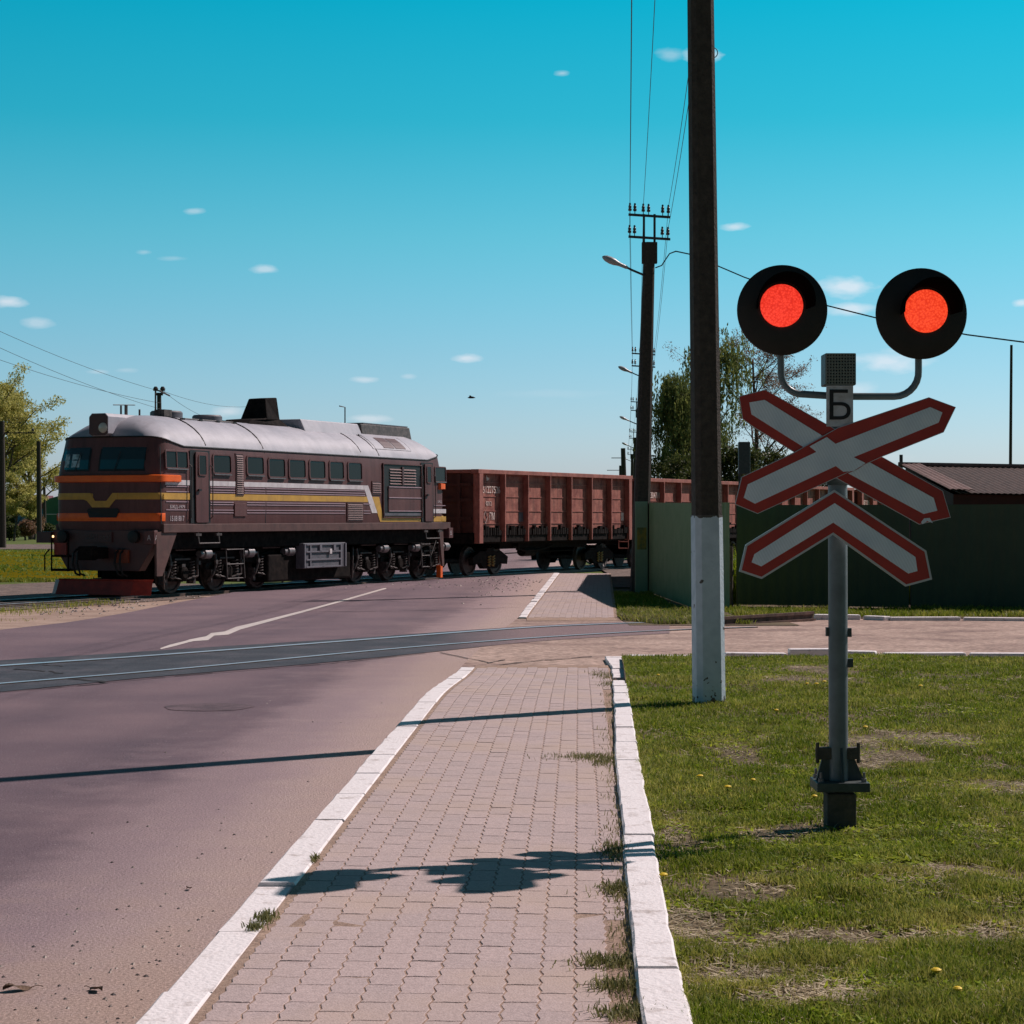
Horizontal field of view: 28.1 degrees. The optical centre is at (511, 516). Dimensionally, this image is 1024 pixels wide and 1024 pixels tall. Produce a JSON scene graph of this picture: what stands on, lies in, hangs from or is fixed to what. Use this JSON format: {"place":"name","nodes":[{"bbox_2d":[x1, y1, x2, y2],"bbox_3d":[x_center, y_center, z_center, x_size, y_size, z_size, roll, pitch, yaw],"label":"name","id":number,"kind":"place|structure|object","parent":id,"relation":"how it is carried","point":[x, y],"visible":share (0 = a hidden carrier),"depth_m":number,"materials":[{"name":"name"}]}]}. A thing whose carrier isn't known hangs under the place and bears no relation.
{"place":"outdoors","nodes":[
{"label":"outdoors","id":0,"kind":"place"},
{"bbox_2d":[15,496,52,523],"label":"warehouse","id":1,"kind":"structure","parent":0,"point":[19,517],"depth_m":420.00,"materials":[{"name":"grey"}]},
{"bbox_2d":[0,549,97,581],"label":"meadow grass","id":2,"kind":"structure","parent":0,"point":[22,569],"depth_m":77.18,"materials":[{"name":"plant"}]},
{"bbox_2d":[0,551,97,577],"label":"meadow dandelions","id":3,"kind":"object","parent":2,"relation":"on","point":[15,574],"visible":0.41,"depth_m":71.34,"materials":[{"name":"yellow plant"}]},
{"bbox_2d":[42,496,57,527],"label":"green building","id":4,"kind":"structure","parent":0,"point":[51,509],"depth_m":260.00,"materials":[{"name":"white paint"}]},
{"bbox_2d":[0,703,341,1022],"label":"road gravel","id":5,"kind":"structure","parent":0,"point":[111,969],"depth_m":8.30,"materials":[{"name":"gravel"}]},
{"bbox_2d":[0,544,594,1023],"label":"road","id":6,"kind":"structure","parent":0,"point":[286,756],"depth_m":14.82,"materials":[{"name":"asphalt"}]},
{"bbox_2d":[3,983,42,990],"bbox_3d":[-1.858,1.784,7.783,0.153,0.027,0.057,0,0,-25],"label":"dead leaf","id":7,"kind":"object","parent":6,"relation":"on","point":[21,987],"visible":1,"depth_m":7.77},
{"bbox_2d":[165,703,253,710],"bbox_3d":[-2.864,1.796,19.339,0.858,0.001,0.800,0,0,0],"label":"manhole cover","id":8,"kind":"object","parent":6,"relation":"on","point":[208,707],"visible":1,"depth_m":19.38,"materials":[{"name":"metal"}]},
{"bbox_2d":[160,588,385,648],"bbox_3d":[-4.231,1.897,42.720,0.452,0.195,29.761,0,0,2],"label":"lane marking","id":9,"kind":"object","parent":6,"relation":"on","point":[227,632],"visible":1,"depth_m":35.55,"materials":[{"name":"paint"}]},
{"bbox_2d":[6,607,591,691],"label":"road cracks","id":10,"kind":"object","parent":6,"relation":"on","point":[255,669],"visible":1,"depth_m":24.34,"materials":[{"name":"black"}]},
{"bbox_2d":[135,667,473,1023],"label":"kerb","id":11,"kind":"structure","parent":6,"relation":"on","point":[185,997],"depth_m":8.87,"materials":[{"name":"concrete"}]},
{"bbox_2d":[0,622,669,691],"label":"crossing panel","id":12,"kind":"object","parent":6,"relation":"on","point":[67,669],"visible":0.95,"depth_m":26.66,"materials":[{"name":"concrete"}]},
{"bbox_2d":[0,627,757,684],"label":"rail","id":13,"kind":"object","parent":12,"relation":"in","point":[331,654],"visible":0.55,"depth_m":26.21,"materials":[{"name":"metal"}]},
{"bbox_2d":[0,617,813,666],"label":"rail","id":14,"kind":"object","parent":12,"relation":"in","point":[35,663],"visible":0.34,"depth_m":28.30,"materials":[{"name":"metal"}]},
{"bbox_2d":[309,576,518,589],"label":"crossing gravel","id":15,"kind":"structure","parent":0,"point":[436,582],"depth_m":61.05,"materials":[{"name":"gravel"}]},
{"bbox_2d":[189,665,640,1023],"bbox_3d":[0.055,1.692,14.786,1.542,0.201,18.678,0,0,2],"label":"pavement","id":16,"kind":"structure","parent":0,"point":[482,1005],"depth_m":8.90,"materials":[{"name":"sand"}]},
{"bbox_2d":[241,668,683,1022],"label":"pavement tufts","id":17,"kind":"object","parent":16,"relation":"on","point":[267,917],"visible":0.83,"depth_m":7.38,"materials":[{"name":"plant"}]},
{"bbox_2d":[594,676,643,1023],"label":"kerbside grass","id":18,"kind":"structure","parent":16,"relation":"on","point":[622,913],"depth_m":8.42,"materials":[{"name":"plant"}]},
{"bbox_2d":[0,535,962,618],"bbox_3d":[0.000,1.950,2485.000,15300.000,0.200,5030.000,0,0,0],"label":"ground","id":19,"kind":"structure","parent":0,"point":[20,540],"depth_m":75.28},
{"bbox_2d":[6,499,15,523],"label":"woodland","id":20,"kind":"object","parent":19,"relation":"on","point":[9,519],"depth_m":521.99,"materials":[{"name":"green plant"}]},
{"bbox_2d":[6,522,20,540],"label":"bush","id":21,"kind":"object","parent":19,"relation":"on","point":[10,526],"visible":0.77,"depth_m":174.62,"materials":[{"name":"green plant"}]},
{"bbox_2d":[5,471,48,540],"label":"leafy tree","id":22,"kind":"object","parent":19,"relation":"on","point":[20,492],"visible":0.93,"depth_m":171.97,"materials":[{"name":"green plant"}]},
{"bbox_2d":[17,518,36,539],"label":"bush","id":23,"kind":"object","parent":19,"relation":"on","point":[27,528],"visible":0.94,"depth_m":177.51,"materials":[{"name":"brown plant"}]},
{"bbox_2d":[0,544,53,548],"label":"gravel strip","id":24,"kind":"object","parent":19,"relation":"on","point":[28,546],"depth_m":138.95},
{"bbox_2d":[0,421,34,547],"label":"utility pole","id":25,"kind":"object","parent":24,"relation":"on","point":[2,494],"visible":1,"depth_m":133.81,"materials":[{"name":"concrete"}]},
{"bbox_2d":[0,361,65,483],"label":"leafy tree","id":26,"kind":"object","parent":19,"relation":"on","point":[16,450],"visible":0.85,"depth_m":177.34,"materials":[{"name":"green plant"}]},
{"bbox_2d":[25,516,45,539],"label":"bush","id":27,"kind":"object","parent":19,"relation":"on","point":[35,520],"visible":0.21,"depth_m":181.66,"materials":[{"name":"green plant"}]},
{"bbox_2d":[0,379,71,539],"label":"leafy tree","id":28,"kind":"object","parent":19,"relation":"on","point":[52,473],"visible":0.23,"depth_m":183.76,"materials":[{"name":"green plant"}]},
{"bbox_2d":[43,477,47,522],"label":"utility pole","id":29,"kind":"object","parent":19,"relation":"on","point":[44,503],"visible":0.53,"depth_m":239.86,"materials":[{"name":"concrete"}]},
{"bbox_2d":[36,441,58,531],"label":"utility pole","id":30,"kind":"object","parent":19,"relation":"on","point":[39,493],"visible":0.85,"depth_m":164.84,"materials":[{"name":"concrete"}]},
{"bbox_2d":[42,523,55,530],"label":"bush","id":31,"kind":"object","parent":19,"relation":"on","point":[48,527],"visible":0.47,"depth_m":184.65,"materials":[{"name":"green plant"}]},
{"bbox_2d":[0,593,204,609],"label":"ballast","id":32,"kind":"structure","parent":19,"relation":"on","point":[4,596],"depth_m":51.17,"materials":[{"name":"gravel"}]},
{"bbox_2d":[0,597,145,607],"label":"sleepers","id":33,"kind":"object","parent":32,"relation":"on","point":[59,599],"visible":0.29,"depth_m":48.77,"materials":[{"name":"wood"}]},
{"bbox_2d":[0,565,627,602],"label":"rail","id":34,"kind":"object","parent":33,"relation":"on","point":[155,592],"visible":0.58,"depth_m":58.94,"materials":[{"name":"metal"}]},
{"bbox_2d":[36,390,452,595],"bbox_3d":[-6.870,-0.682,57.951,3.615,5.325,17.753,0,0,24],"label":"diesel locomotive","id":35,"kind":"object","parent":34,"relation":"on","point":[259,493],"visible":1,"depth_m":53.76,"materials":[{"name":"red paint"}]},
{"bbox_2d":[164,449,188,469],"bbox_3d":[-8.275,-1.407,50.609,0.074,0.485,1.032,0,0,24],"label":"window","id":36,"kind":"structure","parent":35,"relation":"in","point":[174,459],"depth_m":50.59,"materials":[{"name":"glass"}]},
{"bbox_2d":[195,452,208,522],"bbox_3d":[-7.792,-0.740,51.574,0.098,1.780,0.581,0,0,24],"label":"door","id":37,"kind":"structure","parent":35,"relation":"in","point":[201,458],"depth_m":51.54,"materials":[{"name":"red paint"}]},
{"bbox_2d":[212,453,231,474],"bbox_3d":[-7.419,-1.342,52.506,0.069,0.555,0.923,0,0,24],"label":"window","id":38,"kind":"structure","parent":35,"relation":"in","point":[221,463],"depth_m":52.50,"materials":[{"name":"glass"}]},
{"bbox_2d":[246,455,264,476],"bbox_3d":[-6.759,-1.342,54.011,0.069,0.555,0.917,0,0,24],"label":"window","id":39,"kind":"structure","parent":35,"relation":"in","point":[255,464],"depth_m":54.03,"materials":[{"name":"glass"}]},
{"bbox_2d":[267,457,285,478],"bbox_3d":[-6.308,-1.308,55.021,0.068,0.585,0.931,0,0,24],"label":"window","id":40,"kind":"structure","parent":35,"relation":"in","point":[276,465],"depth_m":55.02,"materials":[{"name":"glass"}]},
{"bbox_2d":[288,458,306,479],"bbox_3d":[-5.863,-1.308,56.021,0.068,0.585,0.965,0,0,24],"label":"window","id":41,"kind":"structure","parent":35,"relation":"in","point":[297,467],"depth_m":56.03,"materials":[{"name":"glass"}]},
{"bbox_2d":[308,459,325,480],"bbox_3d":[-5.407,-1.308,57.033,0.068,0.585,0.956,0,0,24],"label":"window","id":42,"kind":"structure","parent":35,"relation":"in","point":[317,467],"depth_m":57.05,"materials":[{"name":"glass"}]},
{"bbox_2d":[329,460,344,480],"bbox_3d":[-4.960,-1.308,58.049,0.068,0.585,0.898,0,0,24],"label":"window","id":43,"kind":"structure","parent":35,"relation":"in","point":[336,467],"depth_m":58.05,"materials":[{"name":"grey glass"}]},
{"bbox_2d":[347,461,362,481],"bbox_3d":[-4.517,-1.308,59.044,0.068,0.585,0.905,0,0,24],"label":"window","id":44,"kind":"structure","parent":35,"relation":"in","point":[354,468],"depth_m":59.04,"materials":[{"name":"grey glass"}]},
{"bbox_2d":[424,464,432,521],"bbox_3d":[-2.555,-0.740,63.315,0.098,1.780,0.526,0,0,24],"label":"door","id":45,"kind":"structure","parent":35,"relation":"in","point":[428,468],"depth_m":63.29,"materials":[{"name":"red paint"}]},
{"bbox_2d":[434,466,446,482],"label":"window","id":46,"kind":"structure","parent":35,"relation":"in","point":[440,472],"depth_m":64.16,"materials":[{"name":"grey glass"}]},
{"bbox_2d":[424,469,632,575],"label":"open wagon","id":47,"kind":"object","parent":34,"relation":"on","point":[544,520],"visible":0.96,"depth_m":70.64,"materials":[{"name":"red metal"}]},
{"bbox_2d":[0,567,630,606],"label":"rail","id":48,"kind":"object","parent":33,"relation":"on","point":[240,590],"visible":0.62,"depth_m":56.43,"materials":[{"name":"metal"}]},
{"bbox_2d":[594,478,737,566],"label":"open wagon","id":49,"kind":"object","parent":48,"relation":"on","point":[670,490],"visible":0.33,"depth_m":81.59,"materials":[{"name":"red metal"}]},
{"bbox_2d":[730,486,853,543],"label":"open wagon","id":50,"kind":"object","parent":48,"relation":"on","point":[811,496],"visible":0.03,"depth_m":96.17,"materials":[{"name":"orange metal"}]},
{"bbox_2d":[854,489,882,504],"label":"open wagon","id":51,"kind":"object","parent":48,"relation":"on","point":[860,498],"visible":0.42,"depth_m":102.65,"materials":[{"name":"orange metal"}]},
{"bbox_2d":[0,595,214,629],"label":"sand shoulder","id":52,"kind":"object","parent":19,"relation":"on","point":[56,617],"visible":0.29,"depth_m":42.64},
{"bbox_2d":[0,597,134,621],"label":"trackside grass","id":53,"kind":"structure","parent":52,"relation":"on","point":[84,603],"depth_m":45.31,"materials":[{"name":"plant"}]},
{"bbox_2d":[40,583,247,616],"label":"shoulder stones","id":54,"kind":"object","parent":52,"relation":"on","point":[128,604],"visible":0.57,"depth_m":46.28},
{"bbox_2d":[0,582,249,596],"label":"ballast","id":55,"kind":"structure","parent":19,"relation":"on","point":[37,588],"depth_m":57.58,"materials":[{"name":"gravel"}]},
{"bbox_2d":[153,386,164,408],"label":"utility pole","id":56,"kind":"object","parent":19,"relation":"on","point":[159,395],"visible":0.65,"depth_m":75.94,"materials":[{"name":"metal"}]},
{"bbox_2d":[519,573,558,618],"bbox_3d":[0.849,1.976,54.431,0.196,0.148,30.264,0,0,3],"label":"curb","id":57,"kind":"object","parent":19,"relation":"on","point":[532,604],"visible":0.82,"depth_m":48.07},
{"bbox_2d":[527,573,620,620],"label":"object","id":58,"kind":"object","parent":19,"relation":"on","point":[615,618],"visible":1,"depth_m":38.78,"materials":[{"name":"concrete"}]},
{"bbox_2d":[528,573,613,617],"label":"sidewalk","id":59,"kind":"structure","parent":58,"relation":"on","point":[591,591],"depth_m":48.10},
{"bbox_2d":[621,448,625,474],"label":"utility pole","id":60,"kind":"object","parent":19,"relation":"on","point":[623,462],"visible":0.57,"depth_m":209.79,"materials":[{"name":"concrete"}]},
{"bbox_2d":[620,397,636,423],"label":"utility pole","id":61,"kind":"object","parent":19,"relation":"on","point":[622,417],"visible":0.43,"depth_m":137.85,"materials":[{"name":"metal"}]},
{"bbox_2d":[622,428,635,477],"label":"utility pole","id":62,"kind":"object","parent":19,"relation":"on","point":[634,438],"visible":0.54,"depth_m":186.86,"materials":[{"name":"concrete"}]},
{"bbox_2d":[626,447,633,475],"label":"utility pole","id":63,"kind":"object","parent":19,"relation":"on","point":[631,456],"visible":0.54,"depth_m":235.86,"materials":[{"name":"concrete"}]},
{"bbox_2d":[618,347,654,375],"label":"utility pole","id":64,"kind":"object","parent":19,"relation":"on","point":[622,368],"visible":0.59,"depth_m":95.85,"materials":[{"name":"concrete"}]},
{"bbox_2d":[635,501,647,592],"bbox_3d":[3.355,0.852,53.138,0.323,2.496,0.056,0,0,-6],"label":"corner panel","id":65,"kind":"object","parent":19,"relation":"on","point":[641,545],"visible":0.82,"depth_m":53.11,"materials":[{"name":"green paint"}]},
{"bbox_2d":[605,656,692,1023],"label":"kerb","id":66,"kind":"structure","parent":19,"relation":"on","point":[657,970],"depth_m":8.59,"materials":[{"name":"concrete"}]},
{"bbox_2d":[651,453,690,479],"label":"bush","id":67,"kind":"object","parent":19,"relation":"on","point":[676,463],"visible":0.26,"depth_m":96.23,"materials":[{"name":"green plant"}]},
{"bbox_2d":[632,369,730,479],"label":"birch tree","id":68,"kind":"object","parent":19,"relation":"on","point":[672,413],"visible":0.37,"depth_m":98.76,"materials":[{"name":"green plant"}]},
{"bbox_2d":[656,323,766,481],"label":"birch tree","id":69,"kind":"object","parent":19,"relation":"on","point":[729,359],"visible":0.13,"depth_m":107.66,"materials":[{"name":"green plant"}]},
{"bbox_2d":[687,442,756,481],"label":"bush","id":70,"kind":"object","parent":19,"relation":"on","point":[725,466],"visible":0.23,"depth_m":97.63,"materials":[{"name":"green plant"}]},
{"bbox_2d":[730,547,733,606],"bbox_3d":[4.669,1.366,43.811,0.163,1.450,0.111,0,0,23],"label":"gate post","id":71,"kind":"object","parent":19,"relation":"on","point":[731,576],"visible":0.45,"depth_m":43.76,"materials":[{"name":"green metal"}]},
{"bbox_2d":[659,326,826,466],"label":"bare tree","id":72,"kind":"object","parent":19,"relation":"on","point":[769,377],"visible":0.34,"depth_m":118.36,"materials":[{"name":"green plant"}]},
{"bbox_2d":[721,440,770,481],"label":"bush","id":73,"kind":"object","parent":19,"relation":"on","point":[756,458],"visible":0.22,"depth_m":97.40,"materials":[{"name":"green plant"}]},
{"bbox_2d":[737,446,788,474],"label":"bush","id":74,"kind":"object","parent":19,"relation":"on","point":[773,456],"visible":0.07,"depth_m":101.93,"materials":[{"name":"green plant"}]},
{"bbox_2d":[1009,345,1012,463],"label":"utility pole","id":75,"kind":"object","parent":19,"relation":"on","point":[1010,405],"visible":0.6,"depth_m":129.92,"materials":[{"name":"metal"}]},
{"bbox_2d":[461,579,542,604],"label":"kerb gravel","id":76,"kind":"structure","parent":0,"point":[504,585],"depth_m":59.90,"materials":[{"name":"gravel"}]},
{"bbox_2d":[0,0,1023,496],"label":"sky","id":77,"kind":"structure","parent":0,"point":[387,212],"materials":[{"name":"blue"}]},
{"bbox_2d":[586,560,630,586],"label":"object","id":78,"kind":"structure","parent":0,"point":[620,577],"depth_m":70.69,"materials":[{"name":"concrete"}]},
{"bbox_2d":[738,442,749,488],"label":"track signal","id":79,"kind":"object","parent":78,"relation":"on","point":[743,457],"visible":0.73,"depth_m":79.85,"materials":[{"name":"metal"}]},
{"bbox_2d":[616,606,691,623],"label":"verge dry grass","id":80,"kind":"structure","parent":0,"point":[664,620],"depth_m":37.60,"materials":[{"name":"plant"}]},
{"bbox_2d":[612,589,797,624],"bbox_3d":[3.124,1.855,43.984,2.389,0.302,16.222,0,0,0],"label":"verge grass","id":81,"kind":"structure","parent":0,"point":[624,600],"depth_m":42.84,"materials":[{"name":"plant"}]},
{"bbox_2d":[602,203,669,591],"bbox_3d":[3.258,-3.129,53.991,1.792,10.258,0.464,0,0,-5],"label":"utility pole","id":82,"kind":"object","parent":81,"relation":"on","point":[642,483],"visible":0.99,"depth_m":53.85,"materials":[{"name":"concrete"}]},
{"bbox_2d":[628,0,631,447],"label":"wire","id":83,"kind":"object","parent":82,"relation":"attached to","point":[630,149],"visible":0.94,"depth_m":38.05,"materials":[{"name":"metal"}]},
{"bbox_2d":[634,0,654,422],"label":"wire","id":84,"kind":"object","parent":82,"relation":"attached to","point":[648,125],"visible":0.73,"depth_m":39.20,"materials":[{"name":"metal"}]},
{"bbox_2d":[655,251,1023,342],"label":"cable","id":85,"kind":"object","parent":82,"relation":"attached to","point":[848,310],"visible":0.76,"depth_m":49.44,"materials":[{"name":"metal"}]},
{"bbox_2d":[649,503,690,606],"bbox_3d":[3.796,0.902,49.384,0.110,2.555,9.632,0,0,-2],"label":"metal fence","id":86,"kind":"object","parent":81,"relation":"on","point":[670,539],"visible":0.9,"depth_m":48.66,"materials":[{"name":"metal"}]},
{"bbox_2d":[691,502,730,607],"bbox_3d":[4.248,0.947,43.743,0.110,2.494,1.848,0,0,-21],"label":"metal fence","id":87,"kind":"object","parent":81,"relation":"on","point":[726,533],"visible":0.08,"depth_m":42.95,"materials":[{"name":"metal"}]},
{"bbox_2d":[724,611,815,624],"bbox_3d":[4.605,1.831,36.764,0.140,0.170,2.827,0,0,42],"label":"kerb","id":88,"kind":"object","parent":81,"relation":"on","point":[783,617],"visible":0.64,"depth_m":36.84,"materials":[{"name":"concrete"}]},
{"bbox_2d":[460,619,1023,667],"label":"side road","id":89,"kind":"structure","parent":0,"point":[966,637],"depth_m":29.83,"materials":[{"name":"concrete"}]},
{"bbox_2d":[628,648,1023,657],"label":"kerb","id":90,"kind":"structure","parent":89,"relation":"on","point":[813,651],"depth_m":25.69,"materials":[{"name":"concrete"}]},
{"bbox_2d":[814,614,1023,620],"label":"kerb","id":91,"kind":"structure","parent":89,"relation":"on","point":[850,617],"depth_m":37.98,"materials":[{"name":"concrete"}]},
{"bbox_2d":[658,547,909,603],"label":"tall grass","id":92,"kind":"structure","parent":0,"point":[734,582],"depth_m":46.70,"materials":[{"name":"green plant"}]},
{"bbox_2d":[621,656,1023,1023],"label":"lawn soil","id":93,"kind":"structure","parent":0,"point":[713,885],"depth_m":10.43,"materials":[{"name":"soil"}]},
{"bbox_2d":[687,0,725,704],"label":"utility pole","id":94,"kind":"object","parent":93,"relation":"on","point":[708,631],"visible":0.98,"depth_m":17.45,"materials":[{"name":"concrete"}]},
{"bbox_2d":[628,50,632,443],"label":"wire","id":95,"kind":"object","parent":94,"relation":"attached to","point":[630,224],"visible":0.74,"depth_m":58.95,"materials":[{"name":"metal"}]},
{"bbox_2d":[653,108,687,365],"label":"wire","id":96,"kind":"object","parent":94,"relation":"attached to","point":[670,215],"visible":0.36,"depth_m":48.34,"materials":[{"name":"metal"}]},
{"bbox_2d":[653,80,687,355],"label":"wire","id":97,"kind":"object","parent":94,"relation":"attached to","point":[671,189],"visible":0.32,"depth_m":47.75,"materials":[{"name":"metal"}]},
{"bbox_2d":[626,655,1023,1023],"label":"lawn litter","id":98,"kind":"object","parent":93,"relation":"on","point":[824,980],"visible":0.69,"depth_m":8.02,"materials":[{"name":"plant"}]},
{"bbox_2d":[735,265,966,830],"bbox_3d":[1.740,0.278,10.495,1.197,3.144,0.470,0,0,0],"label":"crossing signal","id":99,"kind":"object","parent":93,"relation":"on","point":[920,314],"visible":1,"depth_m":10.50,"materials":[{"name":"grey"}]},
{"bbox_2d":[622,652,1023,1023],"bbox_3d":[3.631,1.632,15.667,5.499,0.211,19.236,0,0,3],"label":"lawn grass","id":100,"kind":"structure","parent":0,"point":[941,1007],"depth_m":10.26,"materials":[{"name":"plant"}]},
{"bbox_2d":[724,604,1023,616],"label":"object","id":101,"kind":"structure","parent":0,"point":[931,611],"depth_m":40.94,"materials":[{"name":"plant"}]},
{"bbox_2d":[726,604,1023,617],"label":"fence verge soil","id":102,"kind":"structure","parent":0,"point":[751,605],"depth_m":45.29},
{"bbox_2d":[736,505,909,606],"bbox_3d":[6.737,0.940,44.603,3.895,2.398,0.088,0,0,26],"label":"metal fence","id":103,"kind":"object","parent":102,"relation":"on","point":[801,579],"visible":0.38,"depth_m":44.68,"materials":[{"name":"metal"}]},
{"bbox_2d":[910,504,1023,608],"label":"metal fence","id":104,"kind":"object","parent":102,"relation":"on","point":[975,553],"visible":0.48,"depth_m":43.11,"materials":[{"name":"metal"}]},
{"bbox_2d":[898,455,1023,539],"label":"shed","id":105,"kind":"structure","parent":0,"point":[968,483],"depth_m":55.01,"materials":[{"name":"metal"}]},
{"bbox_3d":[-16.000,-2.150,52.000,0.800,8.340,0.328,0,0,0],"label":"utility pole","id":106,"kind":"object","parent":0,"visible":0},
{"bbox_2d":[0,331,153,389],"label":"wire","id":107,"kind":"object","parent":106,"relation":"attached to","point":[71,361],"visible":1,"depth_m":66.43,"materials":[{"name":"metal"}]},
{"bbox_2d":[1,348,158,408],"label":"wire","id":108,"kind":"object","parent":106,"relation":"attached to","point":[74,379],"visible":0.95,"depth_m":66.30,"materials":[{"name":"metal"}]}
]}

